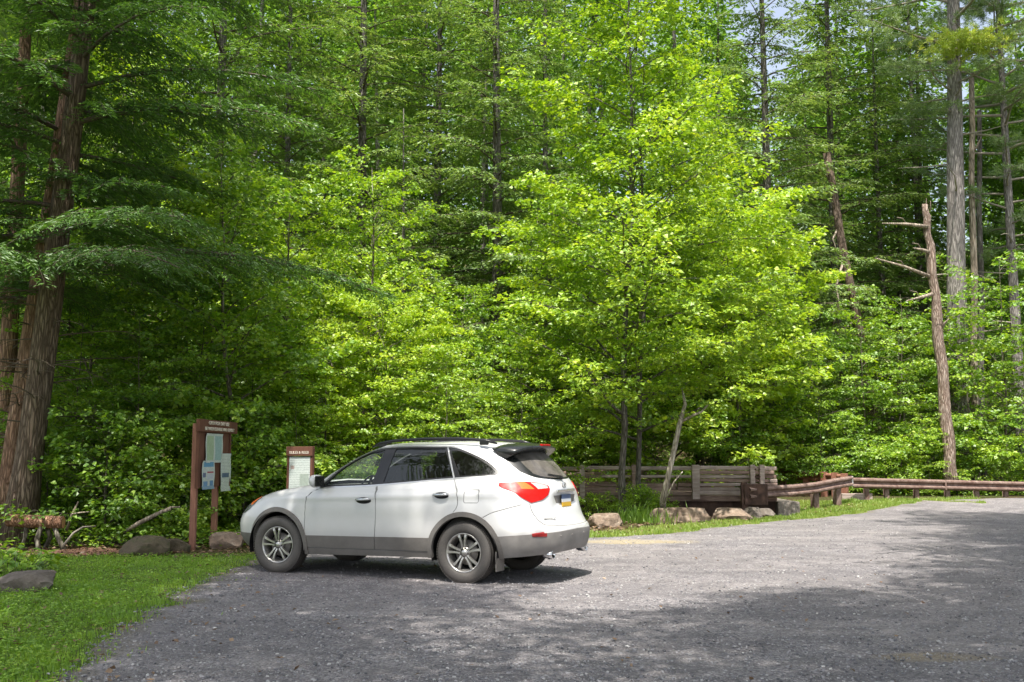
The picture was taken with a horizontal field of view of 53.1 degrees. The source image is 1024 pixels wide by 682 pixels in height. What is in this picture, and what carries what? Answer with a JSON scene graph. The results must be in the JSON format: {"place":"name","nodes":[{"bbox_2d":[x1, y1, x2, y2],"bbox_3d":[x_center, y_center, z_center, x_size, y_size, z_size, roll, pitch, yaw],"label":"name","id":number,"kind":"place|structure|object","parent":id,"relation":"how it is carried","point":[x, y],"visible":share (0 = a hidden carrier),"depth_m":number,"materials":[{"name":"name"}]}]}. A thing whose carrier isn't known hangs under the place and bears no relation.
{"place":"outdoors","nodes":[
{"label":"outdoors","id":0,"kind":"place"},
{"bbox_2d":[0,197,1023,681],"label":"ground","id":1,"kind":"structure","parent":0,"point":[622,527],"depth_m":14.65,"materials":[{"name":"green plant"}]},
{"bbox_2d":[0,570,55,592],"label":"boulder","id":2,"kind":"object","parent":1,"relation":"on","point":[29,579],"visible":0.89,"depth_m":11.73,"materials":[{"name":"grey stone"}]},
{"bbox_2d":[0,545,66,573],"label":"leafy plant","id":3,"kind":"object","parent":1,"relation":"on","point":[13,564],"visible":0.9,"depth_m":13.65,"materials":[{"name":"green plant"}]},
{"bbox_2d":[5,514,66,549],"bbox_3d":[-7.843,3.198,16.994,1.032,0.654,0.559,1,-6,-7],"label":"log seat","id":4,"kind":"object","parent":1,"relation":"on","point":[55,523],"visible":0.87,"depth_m":16.88,"materials":[{"name":"brown wood"}]},
{"bbox_2d":[0,0,126,397],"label":"hemlock tree","id":5,"kind":"object","parent":1,"relation":"on","point":[2,184],"visible":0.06,"depth_m":27.42,"materials":[{"name":"green plant"}]},
{"bbox_2d":[0,388,145,535],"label":"shrub","id":6,"kind":"object","parent":1,"relation":"on","point":[55,397],"visible":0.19,"depth_m":19.92,"materials":[{"name":"green plant"}]},
{"bbox_2d":[0,158,170,487],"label":"maple tree","id":7,"kind":"object","parent":1,"relation":"on","point":[73,241],"visible":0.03,"depth_m":24.05,"materials":[{"name":"green plant"}]},
{"bbox_2d":[0,294,181,525],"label":"beech sapling","id":8,"kind":"object","parent":1,"relation":"on","point":[102,405],"visible":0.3,"depth_m":20.06,"materials":[{"name":"green plant"}]},
{"bbox_2d":[0,193,187,524],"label":"maple tree","id":9,"kind":"object","parent":1,"relation":"on","point":[87,341],"visible":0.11,"depth_m":22.24,"materials":[{"name":"green plant"}]},
{"bbox_2d":[0,0,194,495],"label":"hemlock tree","id":10,"kind":"object","parent":1,"relation":"on","point":[47,61],"visible":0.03,"depth_m":30.73,"materials":[{"name":"green plant"}]},
{"bbox_2d":[0,0,201,453],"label":"hemlock tree","id":11,"kind":"object","parent":1,"relation":"on","point":[8,350],"visible":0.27,"depth_m":20.55,"materials":[{"name":"green plant"}]},
{"bbox_2d":[0,389,218,543],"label":"shrub","id":12,"kind":"object","parent":1,"relation":"on","point":[120,502],"visible":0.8,"depth_m":17.99,"materials":[{"name":"green plant"}]},
{"bbox_2d":[0,550,257,681],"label":"grass","id":13,"kind":"structure","parent":1,"relation":"on","point":[52,665],"depth_m":10.64,"materials":[{"name":"green plant"}]},
{"bbox_2d":[0,0,269,524],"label":"hemlock tree","id":14,"kind":"object","parent":1,"relation":"on","point":[125,254],"visible":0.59,"depth_m":18.39,"materials":[{"name":"green plant"}]},
{"bbox_2d":[41,303,243,533],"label":"beech sapling","id":15,"kind":"object","parent":1,"relation":"on","point":[119,396],"visible":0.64,"depth_m":19.14,"materials":[{"name":"green plant"}]},
{"bbox_2d":[118,535,169,557],"bbox_3d":[-5.777,3.230,16.125,0.779,0.310,0.658,1,-7,-11],"label":"boulder","id":16,"kind":"object","parent":1,"relation":"on","point":[146,545],"visible":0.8,"depth_m":15.92,"materials":[{"name":"stone"}]},
{"bbox_2d":[20,32,269,447],"bbox_3d":[-10.773,-1.870,29.599,8.174,13.788,7.431,-2,-7,18],"label":"maple tree","id":17,"kind":"object","parent":1,"relation":"on","point":[170,92],"visible":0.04,"depth_m":29.56,"materials":[{"name":"green plant"}]},
{"bbox_2d":[83,520,216,545],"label":"leafy plant","id":18,"kind":"object","parent":1,"relation":"on","point":[131,535],"visible":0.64,"depth_m":17.61,"materials":[{"name":"green plant"}]},
{"bbox_2d":[68,349,249,533],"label":"beech sapling","id":19,"kind":"object","parent":1,"relation":"on","point":[172,412],"visible":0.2,"depth_m":20.03,"materials":[{"name":"green plant"}]},
{"bbox_2d":[108,454,241,538],"bbox_3d":[-6.289,2.928,18.856,2.306,1.841,2.444,-1,-7,13],"label":"shrub","id":20,"kind":"object","parent":1,"relation":"on","point":[171,496],"visible":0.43,"depth_m":18.59,"materials":[{"name":"green plant"}]},
{"bbox_2d":[48,109,316,521],"bbox_3d":[-7.689,-0.586,23.604,6.855,9.932,6.544,-3,-7,28],"label":"maple tree","id":21,"kind":"object","parent":1,"relation":"on","point":[215,166],"visible":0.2,"depth_m":22.71,"materials":[{"name":"green plant"}]},
{"bbox_2d":[61,270,322,515],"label":"beech sapling","id":22,"kind":"object","parent":1,"relation":"on","point":[241,378],"visible":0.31,"depth_m":21.38,"materials":[{"name":"green plant"}]},
{"bbox_2d":[0,0,398,547],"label":"hemlock tree","id":23,"kind":"object","parent":1,"relation":"on","point":[62,222],"visible":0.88,"depth_m":18.33,"materials":[{"name":"green plant"}]},
{"bbox_2d":[189,419,237,549],"bbox_3d":[-5.231,2.583,17.905,0.189,2.370,1.978,0,-6,3],"label":"notice board","id":24,"kind":"object","parent":1,"relation":"on","point":[211,456],"visible":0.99,"depth_m":17.61,"materials":[{"name":"red wood"}]},
{"bbox_2d":[51,127,376,528],"bbox_3d":[-6.120,-0.292,21.695,6.170,8.938,5.889,-3,-7,4],"label":"maple tree","id":25,"kind":"object","parent":1,"relation":"on","point":[284,296],"visible":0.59,"depth_m":21.03,"materials":[{"name":"green plant"}]},
{"bbox_2d":[72,0,358,494],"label":"hemlock tree","id":26,"kind":"object","parent":1,"relation":"on","point":[223,50],"visible":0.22,"depth_m":32.04,"materials":[{"name":"green plant"}]},
{"bbox_2d":[208,531,243,548],"bbox_3d":[-4.836,3.381,17.346,0.595,0.281,0.478,-1,-6,6],"label":"boulder","id":27,"kind":"object","parent":1,"relation":"on","point":[225,540],"visible":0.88,"depth_m":17.19,"materials":[{"name":"stone"}]},
{"bbox_2d":[172,320,312,505],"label":"beech sapling","id":28,"kind":"object","parent":1,"relation":"on","point":[250,387],"visible":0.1,"depth_m":23.57,"materials":[{"name":"green plant"}]},
{"bbox_2d":[161,403,335,531],"bbox_3d":[-5.265,2.592,20.212,3.797,2.875,3.154,0,-6,1],"label":"shrub","id":29,"kind":"object","parent":1,"relation":"on","point":[271,438],"visible":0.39,"depth_m":19.91,"materials":[{"name":"green plant"}]},
{"bbox_2d":[202,429,334,518],"bbox_3d":[-5.066,3.006,21.451,2.918,2.330,3.093,0,-6,-3],"label":"shrub","id":30,"kind":"object","parent":1,"relation":"on","point":[283,468],"visible":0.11,"depth_m":20.88,"materials":[{"name":"green plant"}]},
{"bbox_2d":[200,161,393,486],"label":"maple tree","id":31,"kind":"object","parent":1,"relation":"on","point":[317,308],"visible":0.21,"depth_m":25.70,"materials":[{"name":"green plant"}]},
{"bbox_2d":[181,0,412,461],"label":"hemlock tree","id":32,"kind":"object","parent":1,"relation":"on","point":[287,155],"visible":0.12,"depth_m":35.97,"materials":[{"name":"green plant"}]},
{"bbox_2d":[286,446,314,488],"bbox_3d":[-3.838,2.782,18.493,0.570,1.745,0.096,-3,-7,24],"label":"rules board","id":33,"kind":"object","parent":1,"relation":"on","point":[300,465],"visible":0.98,"depth_m":18.53,"materials":[{"name":"white paper"}]},
{"bbox_2d":[237,379,366,501],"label":"beech sapling","id":34,"kind":"object","parent":1,"relation":"on","point":[323,426],"visible":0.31,"depth_m":21.58,"materials":[{"name":"green plant"}]},
{"bbox_2d":[243,331,397,478],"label":"beech sapling","id":35,"kind":"object","parent":1,"relation":"on","point":[333,388],"visible":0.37,"depth_m":22.61,"materials":[{"name":"green plant"}]},
{"bbox_2d":[216,226,462,463],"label":"maple tree","id":36,"kind":"object","parent":1,"relation":"on","point":[368,258],"visible":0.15,"depth_m":27.60,"materials":[{"name":"green plant"}]},
{"bbox_2d":[238,0,493,477],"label":"hemlock tree","id":37,"kind":"object","parent":1,"relation":"on","point":[363,55],"visible":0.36,"depth_m":37.70,"materials":[{"name":"green plant"}]},
{"bbox_2d":[267,144,480,478],"bbox_3d":[-3.501,-0.088,25.562,5.040,9.352,5.544,-5,-8,35],"label":"maple tree","id":38,"kind":"object","parent":1,"relation":"on","point":[353,261],"visible":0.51,"depth_m":25.52,"materials":[{"name":"green plant"}]},
{"bbox_2d":[291,278,476,468],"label":"maple tree","id":39,"kind":"object","parent":1,"relation":"on","point":[402,319],"visible":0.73,"depth_m":23.28,"materials":[{"name":"green plant"}]},
{"bbox_2d":[329,108,461,477],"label":"hemlock tree","id":40,"kind":"object","parent":1,"relation":"on","point":[403,209],"visible":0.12,"depth_m":33.67,"materials":[{"name":"green plant"}]},
{"bbox_2d":[329,297,532,449],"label":"beech sapling","id":41,"kind":"object","parent":1,"relation":"on","point":[480,309],"visible":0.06,"depth_m":28.30,"materials":[{"name":"green plant"}]},
{"bbox_2d":[0,503,861,557],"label":"leaf litter","id":42,"kind":"object","parent":1,"relation":"on","point":[200,551],"visible":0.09,"depth_m":17.05,"materials":[{"name":"brown plant"}]},
{"bbox_2d":[374,337,499,465],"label":"beech sapling","id":43,"kind":"object","parent":1,"relation":"on","point":[447,426],"visible":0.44,"depth_m":22.45,"materials":[{"name":"green plant"}]},
{"bbox_2d":[346,0,550,434],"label":"hemlock tree","id":44,"kind":"object","parent":1,"relation":"on","point":[439,198],"visible":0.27,"depth_m":42.02,"materials":[{"name":"green plant"}]},
{"bbox_2d":[392,277,545,442],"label":"maple tree","id":45,"kind":"object","parent":1,"relation":"on","point":[473,292],"visible":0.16,"depth_m":28.98,"materials":[{"name":"green plant"}]},
{"bbox_2d":[0,506,1007,681],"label":"fallen leaves","id":46,"kind":"object","parent":1,"relation":"on","point":[110,669],"depth_m":9.93,"materials":[{"name":"brown plant"}]},
{"bbox_2d":[382,0,635,436],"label":"hemlock tree","id":47,"kind":"object","parent":1,"relation":"on","point":[495,34],"visible":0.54,"depth_m":37.56,"materials":[{"name":"green plant"}]},
{"bbox_2d":[0,0,1023,446],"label":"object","id":48,"kind":"object","parent":1,"relation":"on","point":[716,34],"visible":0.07,"depth_m":55.92,"materials":[{"name":"green plant"}]},
{"bbox_2d":[0,388,1023,548],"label":"ground cover","id":49,"kind":"object","parent":1,"relation":"on","point":[123,527],"visible":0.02,"depth_m":18.25,"materials":[{"name":"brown plant"}]},
{"bbox_2d":[40,453,1023,533],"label":"ferns and seedlings","id":50,"kind":"object","parent":1,"relation":"on","point":[871,491],"visible":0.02,"depth_m":34.56,"materials":[{"name":"green plant"}]},
{"bbox_2d":[456,339,608,501],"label":"beech sapling","id":51,"kind":"object","parent":1,"relation":"on","point":[504,431],"visible":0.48,"depth_m":26.25,"materials":[{"name":"green plant"}]},
{"bbox_2d":[45,498,1023,681],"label":"gravel lot","id":52,"kind":"structure","parent":1,"relation":"on","point":[999,509],"depth_m":10.20,"materials":[{"name":"grey gravel"}]},
{"bbox_2d":[240,437,589,583],"bbox_3d":[-1.393,2.231,13.961,4.914,1.798,2.260,-3,-7,25],"label":"parked car","id":53,"kind":"object","parent":52,"relation":"on","point":[467,510],"visible":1,"depth_m":12.93,"materials":[{"name":"white paint"}]},
{"bbox_2d":[462,0,629,440],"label":"hemlock tree","id":54,"kind":"object","parent":1,"relation":"on","point":[546,75],"visible":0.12,"depth_m":45.27,"materials":[{"name":"green plant"}]},
{"bbox_2d":[456,197,645,482],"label":"maple tree","id":55,"kind":"object","parent":1,"relation":"on","point":[528,272],"visible":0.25,"depth_m":34.34,"materials":[{"name":"green plant"}]},
{"bbox_2d":[509,392,629,486],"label":"beech sapling","id":56,"kind":"object","parent":1,"relation":"on","point":[570,454],"visible":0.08,"depth_m":33.96,"materials":[{"name":"green plant"}]},
{"bbox_2d":[485,171,696,481],"bbox_3d":[2.834,0.974,35.046,7.108,13.188,7.818,-1,-6,9],"label":"maple tree","id":57,"kind":"object","parent":1,"relation":"on","point":[554,456],"visible":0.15,"depth_m":34.37,"materials":[{"name":"green plant"}]},
{"bbox_2d":[587,513,622,527],"bbox_3d":[2.083,4.008,22.878,0.731,0.310,0.636,3,-7,-25],"label":"boulder","id":58,"kind":"object","parent":1,"relation":"on","point":[601,520],"visible":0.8,"depth_m":22.64,"materials":[{"name":"stone"}]},
{"bbox_2d":[608,481,659,516],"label":"shrub","id":59,"kind":"object","parent":1,"relation":"on","point":[635,496],"visible":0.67,"depth_m":25.54,"materials":[{"name":"green plant"}]},
{"bbox_2d":[470,0,813,517],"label":"maple tree","id":60,"kind":"object","parent":1,"relation":"on","point":[563,190],"visible":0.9,"depth_m":25.66,"materials":[{"name":"green plant"}]},
{"bbox_2d":[594,501,690,523],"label":"tall weeds","id":61,"kind":"object","parent":1,"relation":"on","point":[634,515],"visible":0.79,"depth_m":24.45,"materials":[{"name":"green plant"}]},
{"bbox_2d":[584,225,747,488],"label":"maple tree","id":62,"kind":"object","parent":1,"relation":"on","point":[711,435],"visible":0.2,"depth_m":33.72,"materials":[{"name":"green plant"}]},
{"bbox_2d":[559,465,799,518],"bbox_3d":[3.127,4.811,30.237,9.220,2.340,5.650,0,-6,0],"label":"footbridge","id":63,"kind":"object","parent":1,"relation":"on","point":[696,493],"visible":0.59,"depth_m":27.70,"materials":[{"name":"wood"}]},
{"bbox_2d":[650,507,710,522],"bbox_3d":[4.056,4.202,24.681,1.459,0.370,0.702,-1,-7,13],"label":"boulder","id":64,"kind":"object","parent":1,"relation":"on","point":[698,514],"visible":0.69,"depth_m":24.38,"materials":[{"name":"stone"}]},
{"bbox_2d":[598,240,795,506],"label":"leaning sapling","id":65,"kind":"object","parent":1,"relation":"on","point":[682,419],"visible":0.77,"depth_m":25.01,"materials":[{"name":"green plant"}]},
{"bbox_2d":[568,184,829,482],"bbox_3d":[6.284,1.246,34.867,8.848,12.661,8.141,0,-6,-3],"label":"maple tree","id":66,"kind":"object","parent":1,"relation":"on","point":[780,258],"visible":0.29,"depth_m":33.63,"materials":[{"name":"green plant"}]},
{"bbox_2d":[591,74,808,462],"bbox_3d":[6.534,-1.844,37.213,8.091,15.788,7.158,-2,-7,18],"label":"maple tree","id":67,"kind":"object","parent":1,"relation":"on","point":[742,316],"visible":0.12,"depth_m":36.77,"materials":[{"name":"green plant"}]},
{"bbox_2d":[647,379,774,482],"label":"beech sapling","id":68,"kind":"object","parent":1,"relation":"on","point":[695,447],"visible":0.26,"depth_m":33.38,"materials":[{"name":"green plant"}]},
{"bbox_2d":[700,426,787,486],"bbox_3d":[7.614,3.898,34.118,3.461,2.621,2.875,3,-7,-26],"label":"shrub","id":69,"kind":"object","parent":1,"relation":"on","point":[751,439],"visible":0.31,"depth_m":33.87,"materials":[{"name":"green plant"}]},
{"bbox_2d":[633,175,856,478],"bbox_3d":[7.726,0.096,35.145,7.602,10.879,6.995,3,-7,-25],"label":"maple tree","id":70,"kind":"object","parent":1,"relation":"on","point":[816,281],"visible":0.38,"depth_m":34.36,"materials":[{"name":"green plant"}]},
{"bbox_2d":[722,401,826,483],"bbox_3d":[9.129,3.580,35.264,3.544,3.230,4.266,-3,-7,28],"label":"shrub","id":71,"kind":"object","parent":1,"relation":"on","point":[794,464],"visible":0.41,"depth_m":34.67,"materials":[{"name":"green plant"}]},
{"bbox_2d":[669,0,889,484],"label":"hemlock tree","id":72,"kind":"object","parent":1,"relation":"on","point":[764,97],"visible":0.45,"depth_m":42.03,"materials":[{"name":"green plant"}]},
{"bbox_2d":[589,495,985,537],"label":"verge grass","id":73,"kind":"structure","parent":1,"relation":"on","point":[866,505],"depth_m":26.48,"materials":[{"name":"green plant"}]},
{"bbox_2d":[740,476,853,509],"bbox_3d":[8.169,4.309,28.478,4.946,1.049,0.546,5,-8,-36],"label":"guardrail","id":74,"kind":"object","parent":1,"relation":"on","point":[756,494],"visible":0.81,"depth_m":27.87,"materials":[{"name":"wood"}]},
{"bbox_2d":[767,469,848,496],"bbox_3d":[9.836,4.829,34.425,0.243,1.026,4.689,2,-7,-17],"label":"guardrail","id":75,"kind":"object","parent":1,"relation":"on","point":[818,478],"visible":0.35,"depth_m":33.71,"materials":[{"name":"brown wood"}]},
{"bbox_2d":[731,296,909,483],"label":"beech sapling","id":76,"kind":"object","parent":1,"relation":"on","point":[818,468],"visible":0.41,"depth_m":36.26,"materials":[{"name":"green plant"}]},
{"bbox_2d":[766,379,887,492],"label":"beech sapling","id":77,"kind":"object","parent":1,"relation":"on","point":[819,443],"visible":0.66,"depth_m":34.87,"materials":[{"name":"green plant"}]},
{"bbox_2d":[782,308,896,492],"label":"young hemlock","id":78,"kind":"object","parent":1,"relation":"on","point":[852,368],"visible":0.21,"depth_m":38.40,"materials":[{"name":"green plant"}]},
{"bbox_2d":[734,0,946,486],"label":"hemlock tree","id":79,"kind":"object","parent":1,"relation":"on","point":[827,43],"visible":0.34,"depth_m":45.70,"materials":[{"name":"green plant"}]},
{"bbox_2d":[787,410,894,481],"bbox_3d":[11.599,3.751,36.144,4.129,3.127,3.430,4,-8,-34],"label":"shrub","id":80,"kind":"object","parent":1,"relation":"on","point":[854,435],"visible":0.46,"depth_m":35.79,"materials":[{"name":"green plant"}]},
{"bbox_2d":[823,152,891,489],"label":"bare trunk","id":81,"kind":"object","parent":1,"relation":"on","point":[839,230],"visible":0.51,"depth_m":41.04,"materials":[{"name":"brown plant"}]},
{"bbox_2d":[786,307,961,490],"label":"beech sapling","id":82,"kind":"object","parent":1,"relation":"on","point":[867,358],"visible":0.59,"depth_m":36.20,"materials":[{"name":"green plant"}]},
{"bbox_2d":[860,438,926,491],"bbox_3d":[12.902,4.209,34.811,2.288,1.827,2.425,-3,-7,28],"label":"shrub","id":83,"kind":"object","parent":1,"relation":"on","point":[908,466],"visible":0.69,"depth_m":34.60,"materials":[{"name":"green plant"}]},
{"bbox_2d":[812,0,996,477],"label":"hemlock tree","id":84,"kind":"object","parent":1,"relation":"on","point":[878,175],"visible":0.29,"depth_m":47.84,"materials":[{"name":"green plant"}]},
{"bbox_2d":[833,303,975,490],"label":"maple tree","id":85,"kind":"object","parent":1,"relation":"on","point":[906,344],"visible":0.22,"depth_m":41.54,"materials":[{"name":"green plant"}]},
{"bbox_2d":[804,284,1023,492],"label":"beech sapling","id":86,"kind":"object","parent":1,"relation":"on","point":[915,321],"visible":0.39,"depth_m":37.82,"materials":[{"name":"green plant"}]},
{"bbox_2d":[825,0,1003,456],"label":"hemlock tree","id":87,"kind":"object","parent":1,"relation":"on","point":[915,211],"visible":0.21,"depth_m":50.94,"materials":[{"name":"green plant"}]},
{"bbox_2d":[875,199,960,490],"bbox_3d":[13.817,-0.004,35.237,2.553,10.205,0.904,0,-6,0],"label":"dead snag","id":88,"kind":"object","parent":1,"relation":"on","point":[944,409],"visible":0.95,"depth_m":35.22,"materials":[{"name":"wood"}]},
{"bbox_2d":[829,0,1023,492],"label":"pine tree","id":89,"kind":"object","parent":1,"relation":"on","point":[953,51],"visible":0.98,"depth_m":40.07,"materials":[{"name":"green plant"}]},
{"bbox_2d":[895,408,980,495],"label":"beech sapling","id":90,"kind":"object","parent":1,"relation":"on","point":[928,465],"visible":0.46,"depth_m":34.89,"materials":[{"name":"green plant"}]},
{"bbox_2d":[853,478,1023,499],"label":"guardrail","id":91,"kind":"object","parent":1,"relation":"on","point":[916,485],"visible":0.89,"depth_m":31.84,"materials":[{"name":"wood"}]},
{"bbox_2d":[866,0,1023,481],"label":"pine tree","id":92,"kind":"object","parent":1,"relation":"on","point":[1008,169],"visible":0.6,"depth_m":42.03,"materials":[{"name":"green plant"}]},
{"bbox_2d":[881,306,1023,480],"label":"beech sapling","id":93,"kind":"object","parent":1,"relation":"on","point":[966,393],"visible":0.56,"depth_m":36.85,"materials":[{"name":"green plant"}]},
{"bbox_2d":[903,424,1001,479],"bbox_3d":[15.373,4.065,36.128,2.720,2.479,3.274,4,-7,-31],"label":"shrub","id":94,"kind":"object","parent":1,"relation":"on","point":[958,466],"visible":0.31,"depth_m":35.89,"materials":[{"name":"green plant"}]},
{"bbox_2d":[892,249,1023,493],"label":"beech sapling","id":95,"kind":"object","parent":1,"relation":"on","point":[999,295],"visible":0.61,"depth_m":37.20,"materials":[{"name":"green plant"}]},
{"bbox_2d":[911,50,1023,356],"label":"tree","id":96,"kind":"object","parent":1,"relation":"on","point":[995,185],"visible":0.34,"depth_m":47.30,"materials":[{"name":"green plant"}]},
{"bbox_2d":[968,77,981,491],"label":"bare trunk","id":97,"kind":"object","parent":1,"relation":"on","point":[973,248],"visible":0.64,"depth_m":41.21,"materials":[{"name":"grey wood"}]},
{"bbox_2d":[976,110,986,479],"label":"bare trunk","id":98,"kind":"object","parent":1,"relation":"on","point":[980,261],"visible":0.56,"depth_m":42.16,"materials":[{"name":"grey plant"}]},
{"bbox_2d":[962,436,1023,491],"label":"shrub","id":99,"kind":"object","parent":1,"relation":"on","point":[987,460],"visible":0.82,"depth_m":35.11,"materials":[{"name":"green plant"}]},
{"bbox_2d":[968,305,1023,480],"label":"maple tree","id":100,"kind":"object","parent":1,"relation":"on","point":[991,333],"visible":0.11,"depth_m":43.31,"materials":[{"name":"green plant"}]},
{"bbox_2d":[980,325,1023,493],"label":"young hemlock","id":101,"kind":"object","parent":1,"relation":"on","point":[1009,386],"visible":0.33,"depth_m":38.66,"materials":[{"name":"green plant"}]},
{"bbox_2d":[105,0,1023,249],"label":"sky","id":102,"kind":"structure","parent":0,"point":[780,11],"materials":[{"name":"white"}]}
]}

